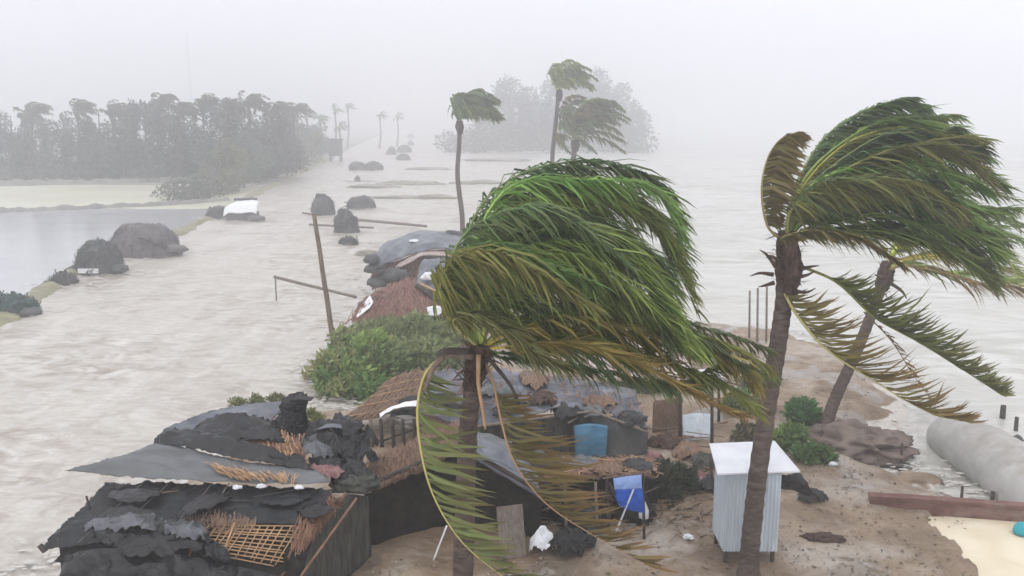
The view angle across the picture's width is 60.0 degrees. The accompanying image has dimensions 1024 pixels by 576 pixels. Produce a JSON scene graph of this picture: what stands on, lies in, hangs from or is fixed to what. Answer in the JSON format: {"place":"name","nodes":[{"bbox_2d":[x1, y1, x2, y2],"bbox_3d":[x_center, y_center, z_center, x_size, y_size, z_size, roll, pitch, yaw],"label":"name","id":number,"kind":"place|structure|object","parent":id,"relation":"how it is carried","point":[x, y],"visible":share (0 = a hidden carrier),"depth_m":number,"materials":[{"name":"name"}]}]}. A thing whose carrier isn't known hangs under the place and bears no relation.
{"place":"outdoors","nodes":[
{"label":"outdoors","id":0,"kind":"place"},
{"bbox_2d":[0,176,198,185],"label":"field bank","id":1,"kind":"structure","parent":0,"point":[59,181],"depth_m":135.91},
{"bbox_2d":[0,209,207,294],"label":"pond water","id":2,"kind":"structure","parent":0,"point":[37,248],"depth_m":78.18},
{"bbox_2d":[0,197,230,212],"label":"field bank","id":3,"kind":"structure","parent":0,"point":[115,205],"depth_m":100.45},
{"bbox_2d":[0,185,264,208],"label":"flooded field","id":4,"kind":"structure","parent":0,"point":[40,196],"depth_m":115.01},
{"bbox_2d":[198,137,250,191],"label":"hazy tree","id":5,"kind":"object","parent":4,"relation":"on","point":[240,160],"visible":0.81,"depth_m":120.73,"materials":[{"name":"grey plant"}]},
{"bbox_2d":[214,136,241,191],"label":"tree","id":6,"kind":"object","parent":4,"relation":"on","point":[230,163],"visible":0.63,"depth_m":120.83,"materials":[{"name":"grey plant"}]},
{"bbox_2d":[215,129,277,187],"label":"hazy tree","id":7,"kind":"object","parent":4,"relation":"on","point":[242,137],"visible":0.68,"depth_m":129.34,"materials":[{"name":"grey plant"}]},
{"bbox_2d":[0,126,408,183],"bbox_3d":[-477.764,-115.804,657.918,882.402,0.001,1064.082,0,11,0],"label":"marsh ground","id":8,"kind":"structure","parent":0,"point":[357,134],"depth_m":522.50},
{"bbox_2d":[0,110,30,153],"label":"hazy tree","id":9,"kind":"object","parent":8,"relation":"on","point":[5,123],"visible":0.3,"depth_m":156.53,"materials":[{"name":"grey plant"}]},
{"bbox_2d":[0,116,36,176],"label":"hazy tree","id":10,"kind":"object","parent":8,"relation":"on","point":[19,153],"visible":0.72,"depth_m":147.44,"materials":[{"name":"grey plant"}]},
{"bbox_2d":[13,110,51,164],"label":"hazy tree","id":11,"kind":"object","parent":8,"relation":"on","point":[23,124],"visible":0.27,"depth_m":166.52,"materials":[{"name":"grey plant"}]},
{"bbox_2d":[13,101,53,179],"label":"hazy palm","id":12,"kind":"object","parent":8,"relation":"on","point":[34,110],"visible":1,"depth_m":143.33,"materials":[{"name":"grey plant"}]},
{"bbox_2d":[16,116,75,177],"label":"hazy tree","id":13,"kind":"object","parent":8,"relation":"on","point":[43,136],"visible":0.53,"depth_m":149.31,"materials":[{"name":"grey plant"}]},
{"bbox_2d":[34,114,87,169],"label":"hazy tree","id":14,"kind":"object","parent":8,"relation":"on","point":[70,129],"visible":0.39,"depth_m":151.06,"materials":[{"name":"grey plant"}]},
{"bbox_2d":[59,98,100,171],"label":"hazy palm","id":15,"kind":"object","parent":8,"relation":"on","point":[80,107],"visible":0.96,"depth_m":148.65,"materials":[{"name":"grey plant"}]},
{"bbox_2d":[55,114,106,178],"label":"hazy tree","id":16,"kind":"object","parent":8,"relation":"on","point":[89,124],"visible":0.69,"depth_m":146.94,"materials":[{"name":"grey plant"}]},
{"bbox_2d":[74,111,122,176],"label":"hazy tree","id":17,"kind":"object","parent":8,"relation":"on","point":[86,139],"visible":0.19,"depth_m":148.64,"materials":[{"name":"grey plant"}]},
{"bbox_2d":[80,111,150,179],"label":"hazy tree","id":18,"kind":"object","parent":8,"relation":"on","point":[113,158],"visible":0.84,"depth_m":142.52,"materials":[{"name":"grey plant"}]},
{"bbox_2d":[99,99,137,173],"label":"hazy palm","id":19,"kind":"object","parent":8,"relation":"on","point":[114,108],"visible":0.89,"depth_m":144.79,"materials":[{"name":"grey plant"}]},
{"bbox_2d":[0,153,237,184],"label":"undergrowth","id":20,"kind":"object","parent":8,"relation":"on","point":[50,174],"visible":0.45,"depth_m":142.01,"materials":[{"name":"grey plant"}]},
{"bbox_2d":[116,98,156,163],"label":"hazy tree","id":21,"kind":"object","parent":8,"relation":"on","point":[138,111],"visible":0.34,"depth_m":153.88,"materials":[{"name":"grey plant"}]},
{"bbox_2d":[118,104,175,174],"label":"hazy tree","id":22,"kind":"object","parent":8,"relation":"on","point":[166,159],"visible":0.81,"depth_m":144.50,"materials":[{"name":"grey plant"}]},
{"bbox_2d":[125,95,202,174],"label":"hazy tree","id":23,"kind":"object","parent":8,"relation":"on","point":[170,123],"visible":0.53,"depth_m":144.87,"materials":[{"name":"grey plant"}]},
{"bbox_2d":[148,92,179,148],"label":"hazy palm","id":24,"kind":"object","parent":8,"relation":"on","point":[161,100],"visible":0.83,"depth_m":146.42,"materials":[{"name":"grey plant"}]},
{"bbox_2d":[162,102,205,176],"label":"hazy palm","id":25,"kind":"object","parent":8,"relation":"on","point":[183,109],"visible":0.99,"depth_m":140.42,"materials":[{"name":"grey plant"}]},
{"bbox_2d":[168,120,222,177],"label":"hazy tree","id":26,"kind":"object","parent":8,"relation":"on","point":[185,159],"visible":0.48,"depth_m":144.84,"materials":[{"name":"grey plant"}]},
{"bbox_2d":[192,93,222,170],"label":"hazy palm","id":27,"kind":"object","parent":8,"relation":"on","point":[204,101],"visible":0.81,"depth_m":142.79,"materials":[{"name":"grey plant"}]},
{"bbox_2d":[188,97,265,167],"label":"hazy tree","id":28,"kind":"object","parent":8,"relation":"on","point":[206,153],"visible":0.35,"depth_m":141.04,"materials":[{"name":"grey plant"}]},
{"bbox_2d":[149,150,318,201],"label":"undergrowth","id":29,"kind":"object","parent":8,"relation":"on","point":[195,187],"visible":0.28,"depth_m":112.56,"materials":[{"name":"grey plant"}]},
{"bbox_2d":[219,97,252,134],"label":"hazy palm","id":30,"kind":"object","parent":8,"relation":"on","point":[229,106],"visible":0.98,"depth_m":136.96,"materials":[{"name":"grey plant"}]},
{"bbox_2d":[219,110,278,184],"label":"hazy tree","id":31,"kind":"object","parent":8,"relation":"on","point":[252,132],"visible":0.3,"depth_m":137.02,"materials":[{"name":"grey plant"}]},
{"bbox_2d":[238,90,269,120],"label":"hazy palm","id":32,"kind":"object","parent":8,"relation":"on","point":[252,100],"visible":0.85,"depth_m":146.42,"materials":[{"name":"grey plant"}]},
{"bbox_2d":[238,110,293,177],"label":"hazy tree","id":33,"kind":"object","parent":8,"relation":"on","point":[279,148],"visible":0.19,"depth_m":147.01,"materials":[{"name":"grey plant"}]},
{"bbox_2d":[253,101,292,176],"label":"hazy palm","id":34,"kind":"object","parent":8,"relation":"on","point":[280,106],"visible":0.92,"depth_m":146.54,"materials":[{"name":"grey plant"}]},
{"bbox_2d":[254,112,309,177],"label":"hazy tree","id":35,"kind":"object","parent":8,"relation":"on","point":[284,125],"visible":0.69,"depth_m":148.54,"materials":[{"name":"grey plant"}]},
{"bbox_2d":[281,102,317,172],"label":"hazy palm","id":36,"kind":"object","parent":8,"relation":"on","point":[301,108],"visible":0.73,"depth_m":161.66,"materials":[{"name":"grey plant"}]},
{"bbox_2d":[287,121,325,164],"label":"hazy tree","id":37,"kind":"object","parent":8,"relation":"on","point":[315,142],"visible":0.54,"depth_m":182.06,"materials":[{"name":"grey plant"}]},
{"bbox_2d":[304,124,329,161],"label":"hazy tree","id":38,"kind":"object","parent":8,"relation":"on","point":[326,145],"visible":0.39,"depth_m":202.54,"materials":[{"name":"grey plant"}]},
{"bbox_2d":[0,126,410,326],"bbox_3d":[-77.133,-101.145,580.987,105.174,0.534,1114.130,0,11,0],"label":"track bank","id":39,"kind":"structure","parent":0,"point":[40,292],"depth_m":78.39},
{"bbox_2d":[0,290,42,316],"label":"green mound","id":40,"kind":"object","parent":39,"relation":"on","point":[20,304],"visible":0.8,"depth_m":45.80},
{"bbox_2d":[66,237,128,275],"bbox_3d":[-27.279,-1.819,58.685,4.124,3.180,2.895,0,11,0],"label":"domed shelter","id":41,"kind":"object","parent":39,"relation":"on","point":[100,257],"visible":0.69,"depth_m":57.80,"materials":[{"name":"grey plastic"}]},
{"bbox_2d":[108,222,188,258],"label":"domed shelter","id":42,"kind":"object","parent":39,"relation":"on","point":[141,240],"visible":0.73,"depth_m":65.22,"materials":[{"name":"fabric"}]},
{"bbox_2d":[0,125,521,575],"bbox_3d":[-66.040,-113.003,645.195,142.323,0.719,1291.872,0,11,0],"label":"flood water","id":43,"kind":"structure","parent":0,"point":[119,365],"depth_m":42.75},
{"bbox_2d":[43,269,78,285],"bbox_3d":[-27.739,-0.477,54.647,2.054,1.375,1.991,0,11,0],"label":"tarpaulin mound","id":44,"kind":"object","parent":43,"relation":"in","point":[64,278],"visible":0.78,"depth_m":54.22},
{"bbox_2d":[223,198,264,220],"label":"white covered hut","id":45,"kind":"object","parent":43,"relation":"on","point":[244,209],"visible":1,"depth_m":88.24,"materials":[{"name":"fabric"}]},
{"bbox_2d":[273,275,356,300],"bbox_3d":[-11.240,0.351,46.980,7.076,2.119,1.943,9,14,39],"label":"broken fence","id":46,"kind":"object","parent":43,"relation":"on","point":[275,277],"visible":0.91,"depth_m":46.13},
{"bbox_2d":[309,193,335,215],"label":"tarpaulin mound","id":47,"kind":"object","parent":43,"relation":"in","point":[322,204],"visible":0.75,"depth_m":93.14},
{"bbox_2d":[328,139,343,161],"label":"boxy stall","id":48,"kind":"object","parent":43,"relation":"on","point":[335,147],"visible":0.88,"depth_m":208.42},
{"bbox_2d":[332,207,359,233],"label":"tarpaulin mound","id":49,"kind":"object","parent":43,"relation":"in","point":[345,220],"visible":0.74,"depth_m":78.46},
{"bbox_2d":[343,195,376,208],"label":"tarpaulin mound","id":50,"kind":"object","parent":43,"relation":"on","point":[360,202],"visible":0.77,"depth_m":99.79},
{"bbox_2d":[375,180,445,184],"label":"weed streak","id":51,"kind":"object","parent":43,"relation":"on","point":[401,182],"visible":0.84,"depth_m":136.25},
{"bbox_2d":[0,145,988,575],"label":"foam","id":52,"kind":"object","parent":43,"relation":"on","point":[914,463],"visible":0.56,"depth_m":30.90,"materials":[{"name":"liquid"}]},
{"bbox_2d":[0,0,1023,184],"label":"sky","id":53,"kind":"structure","parent":0,"point":[687,62],"materials":[{"name":"white"}]},
{"bbox_2d":[180,249,978,575],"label":"sand ground","id":54,"kind":"structure","parent":0,"point":[882,407],"depth_m":21.08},
{"bbox_2d":[37,392,380,575],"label":"tarpaulin hut","id":55,"kind":"object","parent":54,"relation":"on","point":[151,528],"visible":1,"depth_m":18.00,"materials":[{"name":"plastic"}]},
{"bbox_2d":[302,212,335,341],"bbox_3d":[-7.942,-0.005,36.793,1.290,6.302,0.240,0,11,0],"label":"utility pole","id":56,"kind":"object","parent":54,"relation":"on","point":[324,284],"visible":0.89,"depth_m":36.62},
{"bbox_2d":[324,322,374,352],"bbox_3d":[-6.322,2.286,36.486,2.884,1.839,2.623,0,11,0],"label":"green shrub","id":57,"kind":"object","parent":54,"relation":"on","point":[340,332],"visible":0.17,"depth_m":36.16,"materials":[{"name":"green plant"}]},
{"bbox_2d":[311,362,390,404],"bbox_3d":[-5.862,3.612,32.634,3.696,1.643,2.451,6,12,27],"label":"green shrub","id":58,"kind":"object","parent":54,"relation":"on","point":[329,384],"visible":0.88,"depth_m":32.18,"materials":[{"name":"green plant"}]},
{"bbox_2d":[305,326,427,397],"bbox_3d":[-5.485,2.735,33.878,4.586,2.486,3.379,-9,14,-38],"label":"green shrub","id":59,"kind":"object","parent":54,"relation":"on","point":[345,357],"visible":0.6,"depth_m":33.28,"materials":[{"name":"green plant"}]},
{"bbox_2d":[352,312,398,335],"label":"green shrub","id":60,"kind":"object","parent":54,"relation":"on","point":[386,322],"visible":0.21,"depth_m":38.05,"materials":[{"name":"green plant"}]},
{"bbox_2d":[345,367,443,447],"bbox_3d":[-3.395,3.784,28.204,2.581,1.421,5.089,4,12,21],"label":"bamboo lean to","id":61,"kind":"object","parent":54,"relation":"on","point":[392,391],"visible":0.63,"depth_m":27.80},
{"bbox_2d":[344,276,445,327],"bbox_3d":[-4.948,1.049,41.041,5.225,2.635,3.729,0,11,0],"label":"thatched hut","id":62,"kind":"object","parent":54,"relation":"on","point":[400,298],"visible":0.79,"depth_m":40.57,"materials":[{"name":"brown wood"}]},
{"bbox_2d":[355,332,464,378],"bbox_3d":[-4.040,2.648,34.499,4.534,1.876,3.670,-5,12,-24],"label":"green shrub","id":63,"kind":"object","parent":54,"relation":"on","point":[424,349],"visible":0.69,"depth_m":33.76,"materials":[{"name":"green plant"}]},
{"bbox_2d":[363,230,463,289],"bbox_3d":[-5.217,-1.727,53.541,6.725,3.346,6.578,0,11,0],"label":"blue tarpaulin hut","id":64,"kind":"object","parent":54,"relation":"on","point":[382,269],"visible":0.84,"depth_m":51.92,"materials":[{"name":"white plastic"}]},
{"bbox_2d":[386,306,466,346],"bbox_3d":[-3.851,1.943,37.519,4.143,2.508,3.900,2,11,11],"label":"green shrub","id":65,"kind":"object","parent":54,"relation":"on","point":[414,322],"visible":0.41,"depth_m":36.77,"materials":[{"name":"green plant"}]},
{"bbox_2d":[417,258,454,292],"bbox_3d":[-3.709,-0.455,47.862,2.835,2.204,1.875,0,11,0],"label":"dark lean to","id":66,"kind":"object","parent":54,"relation":"on","point":[424,271],"visible":0.35,"depth_m":47.78,"materials":[{"name":"plastic"}]},
{"bbox_2d":[364,418,544,544],"bbox_3d":[-1.463,4.584,21.234,4.257,2.313,2.609,-1,11,-6],"label":"gabled hut","id":67,"kind":"object","parent":54,"relation":"on","point":[401,500],"visible":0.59,"depth_m":20.65,"materials":[{"name":"black fabric"}]},
{"bbox_2d":[448,88,505,230],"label":"slender palm","id":68,"kind":"object","parent":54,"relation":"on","point":[475,103],"visible":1,"depth_m":71.94,"materials":[{"name":"green plant"}]},
{"bbox_2d":[496,504,525,559],"bbox_3d":[-0.018,5.423,19.725,0.600,1.118,0.341,-3,11,-16],"label":"timber plank","id":69,"kind":"object","parent":54,"relation":"on","point":[512,530],"visible":1,"depth_m":19.71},
{"bbox_2d":[419,364,649,457],"bbox_3d":[0.644,3.789,25.495,6.864,2.404,4.861,0,11,0],"label":"grey hut","id":70,"kind":"object","parent":54,"relation":"on","point":[583,413],"visible":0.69,"depth_m":25.56,"materials":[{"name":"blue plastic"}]},
{"bbox_2d":[528,525,556,550],"bbox_3d":[0.725,5.654,20.023,0.716,0.603,0.604,0,11,0],"label":"white sack","id":71,"kind":"object","parent":54,"relation":"on","point":[541,537],"visible":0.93,"depth_m":19.96,"materials":[{"name":"plastic"}]},
{"bbox_2d":[546,526,596,556],"bbox_3d":[1.340,5.671,19.952,1.170,0.530,0.761,0,11,0],"label":"dark bundle","id":72,"kind":"object","parent":54,"relation":"on","point":[570,541],"visible":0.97,"depth_m":19.75,"materials":[{"name":"fabric"}]},
{"bbox_2d":[531,454,661,526],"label":"dark shed","id":73,"kind":"structure","parent":54,"relation":"on","point":[619,466],"depth_m":21.84,"materials":[{"name":"brown wood"}]},
{"bbox_2d":[416,155,782,575],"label":"coconut palm","id":74,"kind":"object","parent":54,"relation":"on","point":[543,247],"visible":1,"depth_m":14.12,"materials":[{"name":"green plant"}]},
{"bbox_2d":[497,457,714,541],"bbox_3d":[2.686,5.297,22.950,6.354,0.386,5.447,0,11,0],"label":"debris","id":75,"kind":"object","parent":54,"relation":"on","point":[675,523],"visible":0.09,"depth_m":21.53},
{"bbox_2d":[534,450,692,534],"bbox_3d":[2.395,4.912,22.994,5.566,1.818,4.960,0,11,0],"label":"timber heap","id":76,"kind":"object","parent":54,"relation":"on","point":[550,514],"visible":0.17,"depth_m":21.39,"materials":[{"name":"brown wood"}]},
{"bbox_2d":[603,472,649,538],"bbox_3d":[2.619,5.075,20.492,1.053,1.756,0.317,3,11,14],"label":"clothes rack","id":77,"kind":"object","parent":54,"relation":"on","point":[614,494],"visible":0.88,"depth_m":20.40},
{"bbox_2d":[613,475,641,489],"bbox_3d":[2.652,4.447,20.277,0.663,0.355,0.097,0,11,0],"label":"pale blue cloth","id":78,"kind":"object","parent":77,"relation":"hanging from","point":[628,482],"visible":1,"depth_m":20.27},
{"bbox_2d":[615,489,644,513],"bbox_3d":[2.698,4.884,20.307,0.686,0.584,0.134,0,11,0],"label":"blue cloth","id":79,"kind":"object","parent":77,"relation":"hanging from","point":[636,503],"visible":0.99,"depth_m":20.27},
{"bbox_2d":[586,341,690,393],"bbox_3d":[4.465,2.916,32.630,4.055,1.273,3.158,0,11,0],"label":"pale thatch hut","id":80,"kind":"object","parent":54,"relation":"on","point":[631,374],"visible":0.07,"depth_m":31.60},
{"bbox_2d":[653,478,683,508],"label":"green shrub","id":81,"kind":"object","parent":54,"relation":"on","point":[666,491],"visible":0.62,"depth_m":22.41,"materials":[{"name":"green plant"}]},
{"bbox_2d":[653,457,702,496],"bbox_3d":[4.145,5.027,23.391,1.720,1.060,1.437,0,11,0],"label":"green shrub","id":82,"kind":"object","parent":54,"relation":"on","point":[678,471],"visible":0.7,"depth_m":23.07,"materials":[{"name":"green plant"}]},
{"bbox_2d":[652,368,723,442],"bbox_3d":[5.538,3.613,27.400,2.338,2.074,2.050,0,11,0],"label":"tin shelter","id":83,"kind":"object","parent":54,"relation":"on","point":[665,415],"visible":0.5,"depth_m":27.18,"materials":[{"name":"white metal"}]},
{"bbox_2d":[648,419,727,490],"bbox_3d":[5.038,4.660,25.709,2.589,0.515,5.898,2,11,11],"label":"debris heap","id":84,"kind":"object","parent":54,"relation":"on","point":[700,458],"visible":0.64,"depth_m":25.54,"materials":[{"name":"brown wood"}]},
{"bbox_2d":[728,419,755,442],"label":"green shrub","id":85,"kind":"object","parent":54,"relation":"on","point":[740,432],"visible":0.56,"depth_m":26.41,"materials":[{"name":"green plant"}]},
{"bbox_2d":[720,386,777,413],"bbox_3d":[7.896,3.904,29.679,2.002,1.192,1.733,0,11,0],"label":"green shrub","id":86,"kind":"object","parent":54,"relation":"on","point":[737,404],"visible":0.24,"depth_m":29.31,"materials":[{"name":"green plant"}]},
{"bbox_2d":[533,363,973,575],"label":"debris","id":87,"kind":"object","parent":54,"relation":"on","point":[705,567],"visible":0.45,"depth_m":20.41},
{"bbox_2d":[709,441,816,562],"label":"tin shed","id":88,"kind":"structure","parent":54,"relation":"on","point":[731,460],"depth_m":19.14,"materials":[{"name":"white metal"}]},
{"bbox_2d":[772,418,812,453],"bbox_3d":[8.068,4.451,26.011,1.566,1.207,1.340,0,11,0],"label":"green shrub","id":89,"kind":"object","parent":54,"relation":"on","point":[787,435],"visible":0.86,"depth_m":25.76,"materials":[{"name":"green plant"}]},
{"bbox_2d":[779,395,823,425],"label":"green shrub","id":90,"kind":"object","parent":54,"relation":"on","point":[801,410],"visible":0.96,"depth_m":28.07,"materials":[{"name":"green plant"}]},
{"bbox_2d":[797,488,828,502],"bbox_3d":[7.645,5.250,22.547,0.853,0.259,0.623,0,11,0],"label":"tarpaulin scrap","id":91,"kind":"object","parent":54,"relation":"on","point":[821,496],"visible":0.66,"depth_m":22.38,"materials":[{"name":"black plastic"}]},
{"bbox_2d":[788,439,840,465],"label":"green shrub","id":92,"kind":"object","parent":54,"relation":"on","point":[811,452],"visible":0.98,"depth_m":24.88,"materials":[{"name":"green plant"}]},
{"bbox_2d":[799,532,845,542],"bbox_3d":[7.162,5.759,20.494,1.120,0.180,0.592,0,11,0],"label":"matting scrap","id":93,"kind":"object","parent":54,"relation":"on","point":[826,537],"visible":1,"depth_m":20.37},
{"bbox_2d":[807,418,919,465],"bbox_3d":[10.427,4.605,27.171,3.894,0.823,2.974,0,11,0],"label":"root mound","id":94,"kind":"object","parent":54,"relation":"on","point":[857,440],"visible":0.71,"depth_m":26.50,"materials":[{"name":"soil"}]},
{"bbox_2d":[735,97,1023,575],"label":"coconut palm","id":95,"kind":"object","parent":54,"relation":"on","point":[853,174],"visible":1,"depth_m":17.08,"materials":[{"name":"green plant"}]},
{"bbox_2d":[817,174,1023,424],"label":"coconut palm","id":96,"kind":"object","parent":54,"relation":"on","point":[886,271],"visible":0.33,"depth_m":27.34,"materials":[{"name":"green plant"}]},
{"bbox_2d":[897,470,944,491],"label":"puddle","id":97,"kind":"object","parent":54,"relation":"on","point":[926,481],"visible":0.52,"depth_m":24.33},
{"bbox_2d":[868,492,1023,521],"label":"brown wall","id":98,"kind":"structure","parent":54,"relation":"on","point":[1012,511],"depth_m":21.87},
{"bbox_2d":[926,414,1023,501],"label":"sand tube","id":99,"kind":"object","parent":54,"relation":"on","point":[987,457],"visible":0.75,"depth_m":24.74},
{"bbox_2d":[928,516,1023,575],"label":"concrete yard","id":100,"kind":"structure","parent":54,"relation":"on","point":[992,547],"depth_m":20.58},
{"bbox_2d":[482,125,1023,499],"bbox_3d":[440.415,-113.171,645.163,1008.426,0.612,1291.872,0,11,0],"label":"sea water","id":101,"kind":"structure","parent":0,"point":[715,173],"depth_m":59.64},
{"bbox_2d":[462,157,530,161],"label":"weed streak","id":102,"kind":"object","parent":101,"relation":"on","point":[503,159],"visible":0.9,"depth_m":211.13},
{"bbox_2d":[475,74,550,150],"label":"hazy tree","id":103,"kind":"object","parent":101,"relation":"on","point":[505,86],"visible":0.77,"depth_m":277.17,"materials":[{"name":"grey plant"}]},
{"bbox_2d":[499,86,546,149],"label":"hazy tree","id":104,"kind":"object","parent":101,"relation":"on","point":[528,89],"visible":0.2,"depth_m":285.47,"materials":[{"name":"grey plant"}]},
{"bbox_2d":[517,87,559,149],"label":"hazy tree","id":105,"kind":"object","parent":101,"relation":"on","point":[527,128],"visible":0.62,"depth_m":281.14,"materials":[{"name":"grey plant"}]},
{"bbox_2d":[433,122,660,153],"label":"undergrowth","id":106,"kind":"object","parent":101,"relation":"on","point":[507,145],"visible":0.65,"depth_m":265.58,"materials":[{"name":"grey plant"}]},
{"bbox_2d":[518,79,578,145],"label":"hazy tree","id":107,"kind":"object","parent":101,"relation":"on","point":[551,92],"visible":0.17,"depth_m":292.58,"materials":[{"name":"grey plant"}]},
{"bbox_2d":[547,59,598,166],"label":"slender palm","id":108,"kind":"object","parent":101,"relation":"on","point":[568,75],"visible":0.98,"depth_m":85.41,"materials":[{"name":"green plant"}]},
{"bbox_2d":[554,94,631,170],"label":"slender palm","id":109,"kind":"object","parent":101,"relation":"on","point":[590,115],"visible":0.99,"depth_m":82.47,"materials":[{"name":"green plant"}]},
{"bbox_2d":[570,65,633,139],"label":"hazy tree","id":110,"kind":"object","parent":101,"relation":"on","point":[601,92],"visible":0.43,"depth_m":285.38,"materials":[{"name":"grey plant"}]},
{"bbox_2d":[600,82,642,141],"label":"hazy tree","id":111,"kind":"object","parent":101,"relation":"on","point":[634,113],"visible":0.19,"depth_m":295.24,"materials":[{"name":"grey plant"}]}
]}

